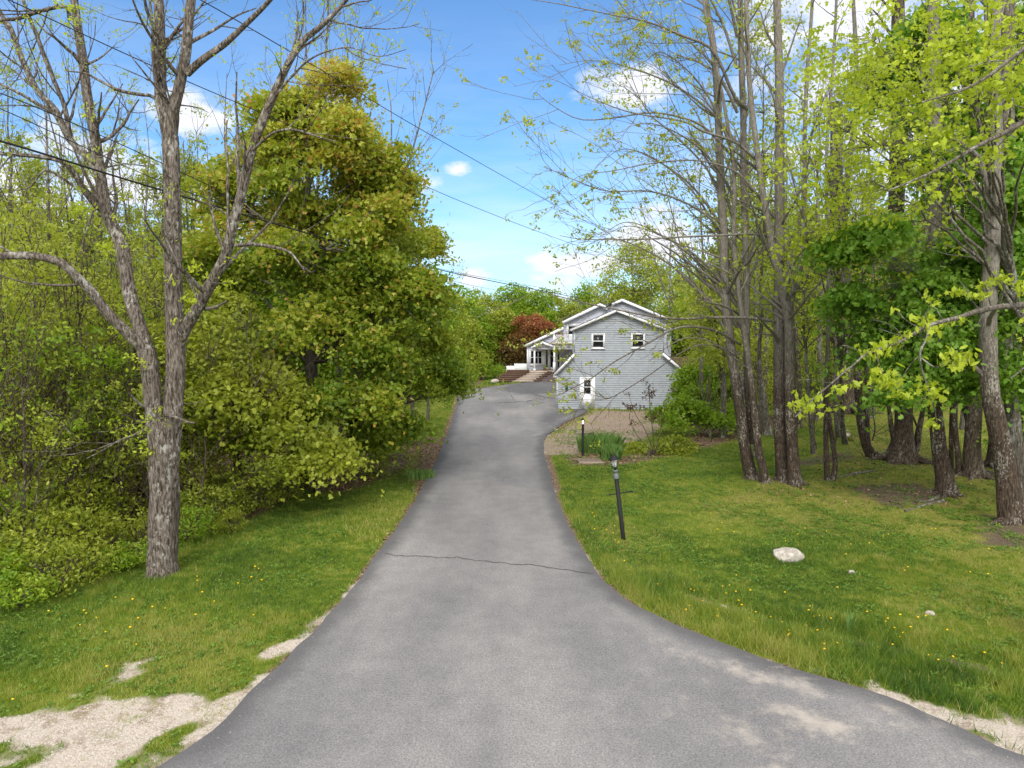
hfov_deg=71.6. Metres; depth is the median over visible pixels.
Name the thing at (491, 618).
driveway
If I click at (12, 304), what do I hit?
understory tree
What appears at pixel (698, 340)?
understory tree
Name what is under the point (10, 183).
slender tree
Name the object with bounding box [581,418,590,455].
lamp post
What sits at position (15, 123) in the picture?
slender tree
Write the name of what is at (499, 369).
shrub
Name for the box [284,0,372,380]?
slender tree
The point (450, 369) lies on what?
maple tree
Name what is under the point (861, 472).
tree root
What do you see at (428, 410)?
slender tree
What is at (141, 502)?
understory tree
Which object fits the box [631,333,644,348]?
window
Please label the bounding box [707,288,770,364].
sapling
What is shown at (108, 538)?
shrub
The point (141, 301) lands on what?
sapling
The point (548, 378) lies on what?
mulch bank
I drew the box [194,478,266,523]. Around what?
shrub
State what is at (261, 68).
slender tree
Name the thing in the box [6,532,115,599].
shrub
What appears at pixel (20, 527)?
shrub
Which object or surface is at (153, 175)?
slender tree
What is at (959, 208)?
slender tree
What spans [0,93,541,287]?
utility cable
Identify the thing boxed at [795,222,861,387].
understory tree
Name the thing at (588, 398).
door
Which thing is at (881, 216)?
slender tree
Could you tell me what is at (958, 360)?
maple tree
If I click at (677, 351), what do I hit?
broadleaf tree
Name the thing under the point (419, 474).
grass clump
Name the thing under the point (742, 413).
tree
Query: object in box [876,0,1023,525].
tree
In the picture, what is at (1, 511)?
shrub
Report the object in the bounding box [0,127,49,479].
slender tree
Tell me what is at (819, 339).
slender tree
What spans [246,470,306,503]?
shrub
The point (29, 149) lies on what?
utility cable
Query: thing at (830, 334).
sapling
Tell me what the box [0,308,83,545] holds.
sapling
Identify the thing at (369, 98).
utility cable
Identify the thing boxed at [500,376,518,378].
timber wall
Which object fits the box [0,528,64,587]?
shrub
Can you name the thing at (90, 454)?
understory tree
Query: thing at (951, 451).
tree
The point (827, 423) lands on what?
tree
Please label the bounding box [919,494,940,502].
tree root
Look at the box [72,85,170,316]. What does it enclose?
slender tree
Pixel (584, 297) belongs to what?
broadleaf tree
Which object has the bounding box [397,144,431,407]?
slender tree
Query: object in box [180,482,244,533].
shrub
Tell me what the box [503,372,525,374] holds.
timber wall
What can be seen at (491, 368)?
shrub
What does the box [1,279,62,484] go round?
understory tree
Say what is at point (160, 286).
understory tree
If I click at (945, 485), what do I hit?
tree
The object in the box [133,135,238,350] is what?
slender tree
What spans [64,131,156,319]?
slender tree
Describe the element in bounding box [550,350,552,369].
front door
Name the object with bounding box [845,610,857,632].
grass clump
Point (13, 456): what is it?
understory tree
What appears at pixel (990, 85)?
maple tree
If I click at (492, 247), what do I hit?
sky
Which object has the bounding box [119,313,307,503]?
sapling
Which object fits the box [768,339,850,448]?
sapling
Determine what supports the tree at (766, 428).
on the ground at (100, 731)
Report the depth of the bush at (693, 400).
34.48 m
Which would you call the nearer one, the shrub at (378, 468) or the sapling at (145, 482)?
the sapling at (145, 482)
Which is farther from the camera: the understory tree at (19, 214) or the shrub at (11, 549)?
the understory tree at (19, 214)
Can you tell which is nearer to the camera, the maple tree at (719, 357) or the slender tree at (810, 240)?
the maple tree at (719, 357)
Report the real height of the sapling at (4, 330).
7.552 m
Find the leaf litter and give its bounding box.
[53,401,994,556]
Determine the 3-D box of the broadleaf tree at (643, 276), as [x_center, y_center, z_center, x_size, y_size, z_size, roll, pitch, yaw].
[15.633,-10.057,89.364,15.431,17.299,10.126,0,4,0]
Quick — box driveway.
[157,382,1023,767]
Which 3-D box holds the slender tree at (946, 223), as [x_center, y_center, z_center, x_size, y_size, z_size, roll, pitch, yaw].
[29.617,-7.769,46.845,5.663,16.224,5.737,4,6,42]
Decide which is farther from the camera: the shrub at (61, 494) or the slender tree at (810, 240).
the slender tree at (810, 240)
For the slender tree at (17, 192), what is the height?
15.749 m
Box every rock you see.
[773,547,804,562]
[846,430,853,440]
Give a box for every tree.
[0,0,441,578]
[0,17,146,483]
[0,22,132,322]
[0,27,41,233]
[0,27,43,443]
[0,93,31,234]
[0,116,68,346]
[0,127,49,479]
[0,134,107,353]
[0,146,96,313]
[0,176,96,461]
[0,183,136,369]
[0,196,115,481]
[0,213,128,483]
[0,249,139,511]
[0,269,117,530]
[0,329,140,530]
[0,396,45,527]
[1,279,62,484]
[3,205,81,342]
[4,265,164,521]
[12,264,223,529]
[13,77,113,341]
[29,251,161,493]
[30,335,132,487]
[39,200,122,292]
[62,284,192,505]
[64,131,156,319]
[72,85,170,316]
[75,242,160,375]
[91,214,231,471]
[94,249,209,446]
[99,130,161,316]
[99,151,205,353]
[128,400,245,516]
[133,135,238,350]
[133,228,297,487]
[134,142,240,329]
[136,209,253,299]
[137,55,471,488]
[141,93,223,437]
[161,282,302,475]
[183,208,255,319]
[188,231,342,418]
[194,41,259,448]
[241,1,380,375]
[248,239,380,403]
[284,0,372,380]
[297,243,422,388]
[306,0,399,435]
[318,221,498,478]
[321,64,421,387]
[326,8,471,178]
[393,347,435,402]
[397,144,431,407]
[409,186,418,413]
[420,298,477,371]
[426,258,466,419]
[447,287,494,378]
[449,282,500,362]
[457,0,791,480]
[462,287,507,367]
[473,291,524,371]
[476,0,833,484]
[484,280,532,331]
[507,287,559,337]
[510,284,536,306]
[539,288,574,327]
[540,297,584,332]
[556,280,602,323]
[583,236,676,309]
[622,380,674,454]
[626,0,772,483]
[626,172,691,316]
[630,288,658,310]
[636,100,730,424]
[650,265,694,356]
[651,0,854,457]
[655,245,772,433]
[661,240,803,375]
[661,265,708,356]
[665,279,722,365]
[672,4,774,428]
[677,338,731,395]
[687,69,786,437]
[695,57,796,401]
[704,0,899,489]
[705,162,889,453]
[706,208,765,323]
[707,268,803,413]
[712,159,773,349]
[737,218,824,344]
[745,33,937,444]
[750,313,813,406]
[751,56,821,324]
[751,145,823,364]
[753,268,772,435]
[755,161,823,326]
[756,46,844,420]
[756,279,835,405]
[766,208,880,366]
[769,0,1023,349]
[770,131,1023,431]
[784,0,983,499]
[785,0,885,481]
[787,32,1023,431]
[788,147,824,389]
[790,253,867,394]
[795,98,886,419]
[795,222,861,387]
[795,324,822,427]
[801,32,870,437]
[806,163,886,384]
[810,265,889,387]
[812,0,888,457]
[821,0,1023,220]
[822,51,889,418]
[822,155,887,381]
[823,203,927,346]
[844,135,887,281]
[864,0,932,465]
[874,149,925,293]
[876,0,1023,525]
[879,49,963,285]
[905,98,960,233]
[905,129,960,262]
[905,133,955,249]
[911,200,954,470]
[921,193,964,232]
[941,0,994,480]
[952,178,963,474]
[958,0,1023,501]
[959,187,981,430]
[983,10,993,468]
[1016,172,1023,441]
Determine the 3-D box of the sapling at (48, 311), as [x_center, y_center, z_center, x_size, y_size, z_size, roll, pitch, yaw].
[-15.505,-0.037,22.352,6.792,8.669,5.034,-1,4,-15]
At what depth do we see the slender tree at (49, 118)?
30.52 m
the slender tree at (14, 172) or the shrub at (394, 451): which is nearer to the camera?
the shrub at (394, 451)
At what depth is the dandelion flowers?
12.52 m
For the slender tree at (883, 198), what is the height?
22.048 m
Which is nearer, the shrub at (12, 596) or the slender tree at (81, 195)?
the shrub at (12, 596)
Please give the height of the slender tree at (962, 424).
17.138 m
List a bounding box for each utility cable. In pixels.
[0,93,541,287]
[0,108,552,297]
[0,140,578,297]
[9,0,642,267]
[200,0,620,238]
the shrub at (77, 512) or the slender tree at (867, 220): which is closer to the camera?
the shrub at (77, 512)
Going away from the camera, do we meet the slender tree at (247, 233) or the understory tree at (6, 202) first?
the understory tree at (6, 202)
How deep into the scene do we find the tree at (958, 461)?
24.74 m
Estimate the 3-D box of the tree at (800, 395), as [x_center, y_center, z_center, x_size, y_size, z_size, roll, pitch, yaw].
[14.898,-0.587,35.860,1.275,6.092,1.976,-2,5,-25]
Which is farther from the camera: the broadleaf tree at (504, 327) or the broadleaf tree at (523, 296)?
the broadleaf tree at (523, 296)
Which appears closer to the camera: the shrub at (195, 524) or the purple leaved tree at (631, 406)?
the shrub at (195, 524)
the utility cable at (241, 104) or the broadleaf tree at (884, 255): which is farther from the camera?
the broadleaf tree at (884, 255)
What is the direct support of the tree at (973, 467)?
on the ground at (100, 731)
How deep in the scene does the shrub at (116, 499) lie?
17.58 m
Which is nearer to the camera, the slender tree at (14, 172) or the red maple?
the slender tree at (14, 172)
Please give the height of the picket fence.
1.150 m
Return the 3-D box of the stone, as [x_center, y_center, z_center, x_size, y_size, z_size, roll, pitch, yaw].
[7.446,4.092,12.648,0.169,0.114,0.106,0,4,4]
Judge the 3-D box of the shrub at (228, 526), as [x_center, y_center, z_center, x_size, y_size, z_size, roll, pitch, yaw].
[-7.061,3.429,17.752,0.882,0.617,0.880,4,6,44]
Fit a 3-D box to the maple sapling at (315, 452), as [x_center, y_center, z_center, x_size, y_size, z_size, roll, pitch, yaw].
[-6.889,0.417,19.932,7.017,6.709,6.091,0,4,0]
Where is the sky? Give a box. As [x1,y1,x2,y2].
[0,0,1022,312]
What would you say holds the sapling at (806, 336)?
on the ground at (100, 731)
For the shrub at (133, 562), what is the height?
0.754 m
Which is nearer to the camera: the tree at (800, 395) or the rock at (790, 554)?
the rock at (790, 554)
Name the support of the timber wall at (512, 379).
on the front steps
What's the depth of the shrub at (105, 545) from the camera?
14.52 m
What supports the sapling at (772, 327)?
on the ground at (100, 731)
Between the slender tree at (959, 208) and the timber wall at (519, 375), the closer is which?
the slender tree at (959, 208)
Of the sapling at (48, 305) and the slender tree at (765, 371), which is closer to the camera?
the sapling at (48, 305)
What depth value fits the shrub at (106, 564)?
14.74 m
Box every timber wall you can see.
[495,378,514,381]
[498,374,521,376]
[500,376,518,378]
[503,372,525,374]
[505,370,528,372]
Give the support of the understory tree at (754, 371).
on the ground at (100, 731)
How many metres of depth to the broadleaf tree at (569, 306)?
94.84 m
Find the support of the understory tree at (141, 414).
on the ground at (100, 731)
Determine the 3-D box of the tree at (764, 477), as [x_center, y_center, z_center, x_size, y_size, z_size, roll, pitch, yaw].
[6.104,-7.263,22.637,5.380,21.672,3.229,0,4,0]
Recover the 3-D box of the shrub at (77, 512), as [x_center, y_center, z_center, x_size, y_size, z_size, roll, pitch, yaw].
[-9.619,3.211,15.395,2.421,1.697,2.426,4,6,43]
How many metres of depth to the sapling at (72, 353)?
16.81 m
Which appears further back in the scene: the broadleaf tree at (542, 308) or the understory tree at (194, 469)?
the broadleaf tree at (542, 308)
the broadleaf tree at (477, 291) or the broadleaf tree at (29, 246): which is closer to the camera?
the broadleaf tree at (29, 246)
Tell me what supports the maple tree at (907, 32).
on the ground at (100, 731)
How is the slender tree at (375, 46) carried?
on the ground at (100, 731)
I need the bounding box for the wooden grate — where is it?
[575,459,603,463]
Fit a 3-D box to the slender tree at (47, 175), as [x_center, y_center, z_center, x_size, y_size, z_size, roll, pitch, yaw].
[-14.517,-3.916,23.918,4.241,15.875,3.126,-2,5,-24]
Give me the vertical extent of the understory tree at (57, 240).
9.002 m
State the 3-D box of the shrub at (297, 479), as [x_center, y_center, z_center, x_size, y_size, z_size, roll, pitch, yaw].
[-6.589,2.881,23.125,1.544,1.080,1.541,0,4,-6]
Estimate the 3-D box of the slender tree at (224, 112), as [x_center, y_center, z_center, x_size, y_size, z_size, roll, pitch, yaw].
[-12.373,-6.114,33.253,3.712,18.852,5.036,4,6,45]
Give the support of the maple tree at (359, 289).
on the ground at (100, 731)
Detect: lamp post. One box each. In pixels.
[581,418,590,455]
[609,453,632,539]
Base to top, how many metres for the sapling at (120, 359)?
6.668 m
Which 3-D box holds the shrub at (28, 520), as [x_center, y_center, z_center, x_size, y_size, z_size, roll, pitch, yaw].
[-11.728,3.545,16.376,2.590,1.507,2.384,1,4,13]
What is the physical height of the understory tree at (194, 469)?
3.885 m
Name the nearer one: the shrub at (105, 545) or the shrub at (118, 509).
the shrub at (105, 545)
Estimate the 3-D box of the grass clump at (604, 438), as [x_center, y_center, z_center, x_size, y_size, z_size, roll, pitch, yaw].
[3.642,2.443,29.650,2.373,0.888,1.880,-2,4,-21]
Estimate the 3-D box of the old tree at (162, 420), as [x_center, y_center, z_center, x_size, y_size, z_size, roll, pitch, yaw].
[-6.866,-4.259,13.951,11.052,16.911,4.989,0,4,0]
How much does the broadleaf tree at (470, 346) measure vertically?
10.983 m
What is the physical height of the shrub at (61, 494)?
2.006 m
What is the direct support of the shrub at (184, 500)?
on the ground at (100, 731)
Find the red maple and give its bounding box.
[492,310,557,367]
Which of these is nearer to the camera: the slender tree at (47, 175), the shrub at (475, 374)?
the slender tree at (47, 175)
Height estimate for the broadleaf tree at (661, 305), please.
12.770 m
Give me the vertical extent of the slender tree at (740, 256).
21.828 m
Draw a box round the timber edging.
[534,371,551,381]
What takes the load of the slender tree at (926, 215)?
on the ground at (100, 731)
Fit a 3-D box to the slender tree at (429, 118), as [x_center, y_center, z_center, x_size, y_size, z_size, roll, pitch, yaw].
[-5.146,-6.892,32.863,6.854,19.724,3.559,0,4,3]
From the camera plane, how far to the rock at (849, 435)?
32.42 m
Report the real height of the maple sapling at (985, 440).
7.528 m
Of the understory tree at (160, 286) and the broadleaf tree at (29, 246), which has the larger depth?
the broadleaf tree at (29, 246)
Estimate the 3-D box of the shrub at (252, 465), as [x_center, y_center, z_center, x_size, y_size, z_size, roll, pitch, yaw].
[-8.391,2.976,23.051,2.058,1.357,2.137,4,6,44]
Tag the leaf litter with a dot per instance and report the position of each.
(427, 450)
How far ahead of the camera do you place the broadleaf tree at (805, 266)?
68.37 m
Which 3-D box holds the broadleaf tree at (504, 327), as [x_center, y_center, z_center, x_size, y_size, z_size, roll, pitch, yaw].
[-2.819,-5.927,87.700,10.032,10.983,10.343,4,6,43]
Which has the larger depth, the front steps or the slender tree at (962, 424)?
the front steps
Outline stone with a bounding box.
[925,610,934,614]
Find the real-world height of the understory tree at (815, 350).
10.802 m
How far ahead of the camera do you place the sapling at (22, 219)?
20.64 m
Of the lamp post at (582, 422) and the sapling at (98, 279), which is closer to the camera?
the sapling at (98, 279)
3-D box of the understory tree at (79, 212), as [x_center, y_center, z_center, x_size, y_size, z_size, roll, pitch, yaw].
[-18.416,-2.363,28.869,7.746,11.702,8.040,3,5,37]
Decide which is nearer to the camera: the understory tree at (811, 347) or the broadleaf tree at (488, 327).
the understory tree at (811, 347)
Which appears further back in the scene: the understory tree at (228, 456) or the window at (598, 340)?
the window at (598, 340)
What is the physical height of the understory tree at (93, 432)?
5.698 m
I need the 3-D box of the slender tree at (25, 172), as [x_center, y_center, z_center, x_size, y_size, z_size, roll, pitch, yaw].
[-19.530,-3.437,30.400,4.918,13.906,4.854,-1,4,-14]
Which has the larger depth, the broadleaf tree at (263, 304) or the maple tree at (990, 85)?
the broadleaf tree at (263, 304)
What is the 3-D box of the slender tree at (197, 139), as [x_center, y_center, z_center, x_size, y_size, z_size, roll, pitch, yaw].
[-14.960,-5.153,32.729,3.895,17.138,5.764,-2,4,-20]
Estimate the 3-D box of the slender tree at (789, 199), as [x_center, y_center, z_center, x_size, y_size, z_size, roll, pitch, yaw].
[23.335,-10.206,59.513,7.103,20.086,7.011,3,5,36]
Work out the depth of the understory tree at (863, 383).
43.59 m
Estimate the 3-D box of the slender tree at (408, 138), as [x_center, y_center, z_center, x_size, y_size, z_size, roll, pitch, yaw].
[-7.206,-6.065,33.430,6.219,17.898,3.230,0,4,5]
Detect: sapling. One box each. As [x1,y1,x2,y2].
[0,177,147,500]
[0,188,200,519]
[0,189,162,481]
[0,218,208,526]
[0,240,113,499]
[0,246,147,508]
[0,274,183,515]
[0,276,123,549]
[0,289,135,537]
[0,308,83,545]
[3,217,212,493]
[5,245,119,477]
[7,235,276,528]
[44,286,212,540]
[114,278,333,513]
[114,282,384,502]
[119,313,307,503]
[691,271,764,361]
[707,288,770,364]
[719,268,817,383]
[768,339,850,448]
[793,287,824,385]
[809,266,889,371]
[837,329,943,440]
[975,335,1023,450]
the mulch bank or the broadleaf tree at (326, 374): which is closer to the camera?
the broadleaf tree at (326, 374)
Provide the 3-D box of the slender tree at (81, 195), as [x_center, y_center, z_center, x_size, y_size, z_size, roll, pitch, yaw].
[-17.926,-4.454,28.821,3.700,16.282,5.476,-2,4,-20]
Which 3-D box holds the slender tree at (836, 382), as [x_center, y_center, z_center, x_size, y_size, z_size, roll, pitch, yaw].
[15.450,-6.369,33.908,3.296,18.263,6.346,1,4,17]
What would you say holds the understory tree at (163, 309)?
on the ground at (100, 731)
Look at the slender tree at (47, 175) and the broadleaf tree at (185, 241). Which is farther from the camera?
the broadleaf tree at (185, 241)
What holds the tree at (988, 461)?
on the ground at (100, 731)
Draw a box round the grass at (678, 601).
[0,365,1023,767]
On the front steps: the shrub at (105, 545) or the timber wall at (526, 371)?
the timber wall at (526, 371)
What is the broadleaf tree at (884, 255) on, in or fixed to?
on the ground at (100, 731)
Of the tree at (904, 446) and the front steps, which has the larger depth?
the front steps
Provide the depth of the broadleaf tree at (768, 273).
64.34 m
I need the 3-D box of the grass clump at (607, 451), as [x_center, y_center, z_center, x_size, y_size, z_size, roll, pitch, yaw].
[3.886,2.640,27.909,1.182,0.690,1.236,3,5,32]
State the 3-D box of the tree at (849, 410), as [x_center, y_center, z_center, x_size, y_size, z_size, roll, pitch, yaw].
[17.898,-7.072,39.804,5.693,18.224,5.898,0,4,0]
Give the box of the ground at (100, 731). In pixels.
[0,347,1023,767]
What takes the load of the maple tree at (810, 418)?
on the ground at (100, 731)
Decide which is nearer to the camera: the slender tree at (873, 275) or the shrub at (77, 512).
the shrub at (77, 512)
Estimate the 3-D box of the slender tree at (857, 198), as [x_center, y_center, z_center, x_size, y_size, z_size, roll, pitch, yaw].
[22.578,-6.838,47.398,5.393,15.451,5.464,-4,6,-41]
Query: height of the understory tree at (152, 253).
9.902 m
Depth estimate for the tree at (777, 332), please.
22.51 m
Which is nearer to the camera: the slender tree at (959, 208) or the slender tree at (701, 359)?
the slender tree at (701, 359)
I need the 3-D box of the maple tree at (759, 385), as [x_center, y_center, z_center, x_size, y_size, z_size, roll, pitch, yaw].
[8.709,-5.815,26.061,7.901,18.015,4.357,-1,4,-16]
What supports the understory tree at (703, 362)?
on the ground at (100, 731)
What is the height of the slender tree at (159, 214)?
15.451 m
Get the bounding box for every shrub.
[0,480,115,561]
[0,487,45,539]
[0,501,103,589]
[0,503,56,554]
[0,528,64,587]
[0,541,40,597]
[0,565,61,609]
[4,494,136,570]
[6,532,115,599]
[32,472,140,548]
[40,534,131,585]
[51,510,145,564]
[69,488,147,542]
[88,545,143,573]
[103,507,184,549]
[108,538,146,570]
[178,502,223,547]
[180,460,249,501]
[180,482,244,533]
[180,490,223,525]
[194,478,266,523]
[214,454,281,491]
[214,508,248,532]
[220,467,285,511]
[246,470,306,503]
[286,465,331,488]
[358,454,395,479]
[378,441,408,458]
[467,356,496,379]
[468,367,479,380]
[484,363,507,377]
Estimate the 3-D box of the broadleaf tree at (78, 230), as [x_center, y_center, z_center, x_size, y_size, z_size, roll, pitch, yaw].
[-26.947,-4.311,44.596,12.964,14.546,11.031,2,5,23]
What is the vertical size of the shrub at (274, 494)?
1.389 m
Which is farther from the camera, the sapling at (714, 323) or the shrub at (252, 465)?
the sapling at (714, 323)
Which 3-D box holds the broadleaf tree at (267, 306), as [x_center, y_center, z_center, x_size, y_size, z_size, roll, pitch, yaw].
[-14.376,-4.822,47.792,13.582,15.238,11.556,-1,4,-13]
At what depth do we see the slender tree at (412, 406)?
38.00 m
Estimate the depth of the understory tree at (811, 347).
40.29 m
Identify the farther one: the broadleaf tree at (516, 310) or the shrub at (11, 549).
the broadleaf tree at (516, 310)
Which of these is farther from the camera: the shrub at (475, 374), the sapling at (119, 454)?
the shrub at (475, 374)
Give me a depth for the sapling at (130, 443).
18.35 m
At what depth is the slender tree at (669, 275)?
59.38 m
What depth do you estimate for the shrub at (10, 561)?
13.66 m
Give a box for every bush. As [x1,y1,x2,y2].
[622,434,701,456]
[638,342,772,440]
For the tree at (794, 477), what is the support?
on the ground at (100, 731)
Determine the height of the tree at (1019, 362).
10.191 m
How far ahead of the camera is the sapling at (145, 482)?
17.80 m
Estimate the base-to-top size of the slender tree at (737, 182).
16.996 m
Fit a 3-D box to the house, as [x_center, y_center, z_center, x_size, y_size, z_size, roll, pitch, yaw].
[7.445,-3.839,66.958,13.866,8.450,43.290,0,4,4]
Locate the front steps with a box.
[512,370,546,382]
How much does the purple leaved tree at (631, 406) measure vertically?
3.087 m
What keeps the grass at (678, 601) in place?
on the ground at (100, 731)
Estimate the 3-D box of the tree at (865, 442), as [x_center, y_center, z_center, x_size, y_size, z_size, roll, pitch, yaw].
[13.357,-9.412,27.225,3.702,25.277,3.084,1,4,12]
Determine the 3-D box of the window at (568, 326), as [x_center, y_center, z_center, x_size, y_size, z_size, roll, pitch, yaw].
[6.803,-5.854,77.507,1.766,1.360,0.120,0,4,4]
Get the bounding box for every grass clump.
[403,467,435,479]
[573,431,626,454]
[598,441,626,460]
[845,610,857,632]
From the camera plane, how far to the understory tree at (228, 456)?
25.89 m
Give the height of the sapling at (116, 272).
9.106 m
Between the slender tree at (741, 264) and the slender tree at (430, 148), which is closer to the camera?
the slender tree at (430, 148)
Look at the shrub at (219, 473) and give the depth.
21.62 m
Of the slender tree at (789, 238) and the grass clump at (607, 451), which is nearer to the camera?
the grass clump at (607, 451)
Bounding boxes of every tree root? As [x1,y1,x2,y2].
[836,469,876,477]
[904,499,944,511]
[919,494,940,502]
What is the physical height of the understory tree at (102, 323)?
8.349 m
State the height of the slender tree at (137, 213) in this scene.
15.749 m
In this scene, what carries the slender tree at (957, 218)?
on the ground at (100, 731)
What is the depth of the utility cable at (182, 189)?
15.84 m
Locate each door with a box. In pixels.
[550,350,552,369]
[581,379,592,408]
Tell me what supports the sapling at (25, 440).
on the ground at (100, 731)
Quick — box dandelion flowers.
[12,516,1002,699]
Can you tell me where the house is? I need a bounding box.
[524,298,681,409]
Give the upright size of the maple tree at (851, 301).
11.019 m
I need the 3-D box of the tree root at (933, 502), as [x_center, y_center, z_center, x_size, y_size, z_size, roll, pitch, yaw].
[11.833,3.518,20.447,2.388,0.148,0.185,-3,5,-35]
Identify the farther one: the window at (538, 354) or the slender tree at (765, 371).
the window at (538, 354)
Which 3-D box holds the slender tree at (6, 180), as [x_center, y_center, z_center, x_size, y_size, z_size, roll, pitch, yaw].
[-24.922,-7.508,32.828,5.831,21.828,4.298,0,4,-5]
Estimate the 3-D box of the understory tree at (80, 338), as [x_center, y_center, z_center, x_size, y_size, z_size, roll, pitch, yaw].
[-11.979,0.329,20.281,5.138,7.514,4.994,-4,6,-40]
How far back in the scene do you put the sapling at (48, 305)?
16.90 m
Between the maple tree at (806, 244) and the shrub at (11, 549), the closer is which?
the shrub at (11, 549)
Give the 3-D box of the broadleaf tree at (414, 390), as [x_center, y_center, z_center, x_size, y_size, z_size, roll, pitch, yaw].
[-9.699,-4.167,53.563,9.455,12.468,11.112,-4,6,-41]
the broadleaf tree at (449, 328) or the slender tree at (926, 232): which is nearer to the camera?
the slender tree at (926, 232)
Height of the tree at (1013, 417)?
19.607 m
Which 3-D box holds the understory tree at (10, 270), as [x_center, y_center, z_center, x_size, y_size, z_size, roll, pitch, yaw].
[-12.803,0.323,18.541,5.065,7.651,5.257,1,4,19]
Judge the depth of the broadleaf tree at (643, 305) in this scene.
98.74 m
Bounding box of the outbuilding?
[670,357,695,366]
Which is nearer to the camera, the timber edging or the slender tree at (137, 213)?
the slender tree at (137, 213)
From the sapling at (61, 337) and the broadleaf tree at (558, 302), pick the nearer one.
the sapling at (61, 337)
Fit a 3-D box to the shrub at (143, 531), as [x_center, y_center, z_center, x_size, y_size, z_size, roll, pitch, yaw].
[-8.663,3.446,16.692,1.748,1.111,1.683,0,4,-5]
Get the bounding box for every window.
[529,349,542,365]
[566,324,579,336]
[591,334,604,348]
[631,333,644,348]
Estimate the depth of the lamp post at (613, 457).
17.05 m
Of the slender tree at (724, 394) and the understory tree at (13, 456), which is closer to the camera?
the understory tree at (13, 456)
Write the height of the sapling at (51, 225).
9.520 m
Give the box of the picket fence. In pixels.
[506,363,526,369]
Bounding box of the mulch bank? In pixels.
[537,372,556,381]
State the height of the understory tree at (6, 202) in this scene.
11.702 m
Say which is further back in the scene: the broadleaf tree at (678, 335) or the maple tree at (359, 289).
the broadleaf tree at (678, 335)
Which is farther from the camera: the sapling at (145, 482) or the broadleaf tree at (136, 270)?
the broadleaf tree at (136, 270)
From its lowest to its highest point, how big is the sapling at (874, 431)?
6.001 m
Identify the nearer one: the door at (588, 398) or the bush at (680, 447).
the bush at (680, 447)
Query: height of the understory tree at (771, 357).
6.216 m

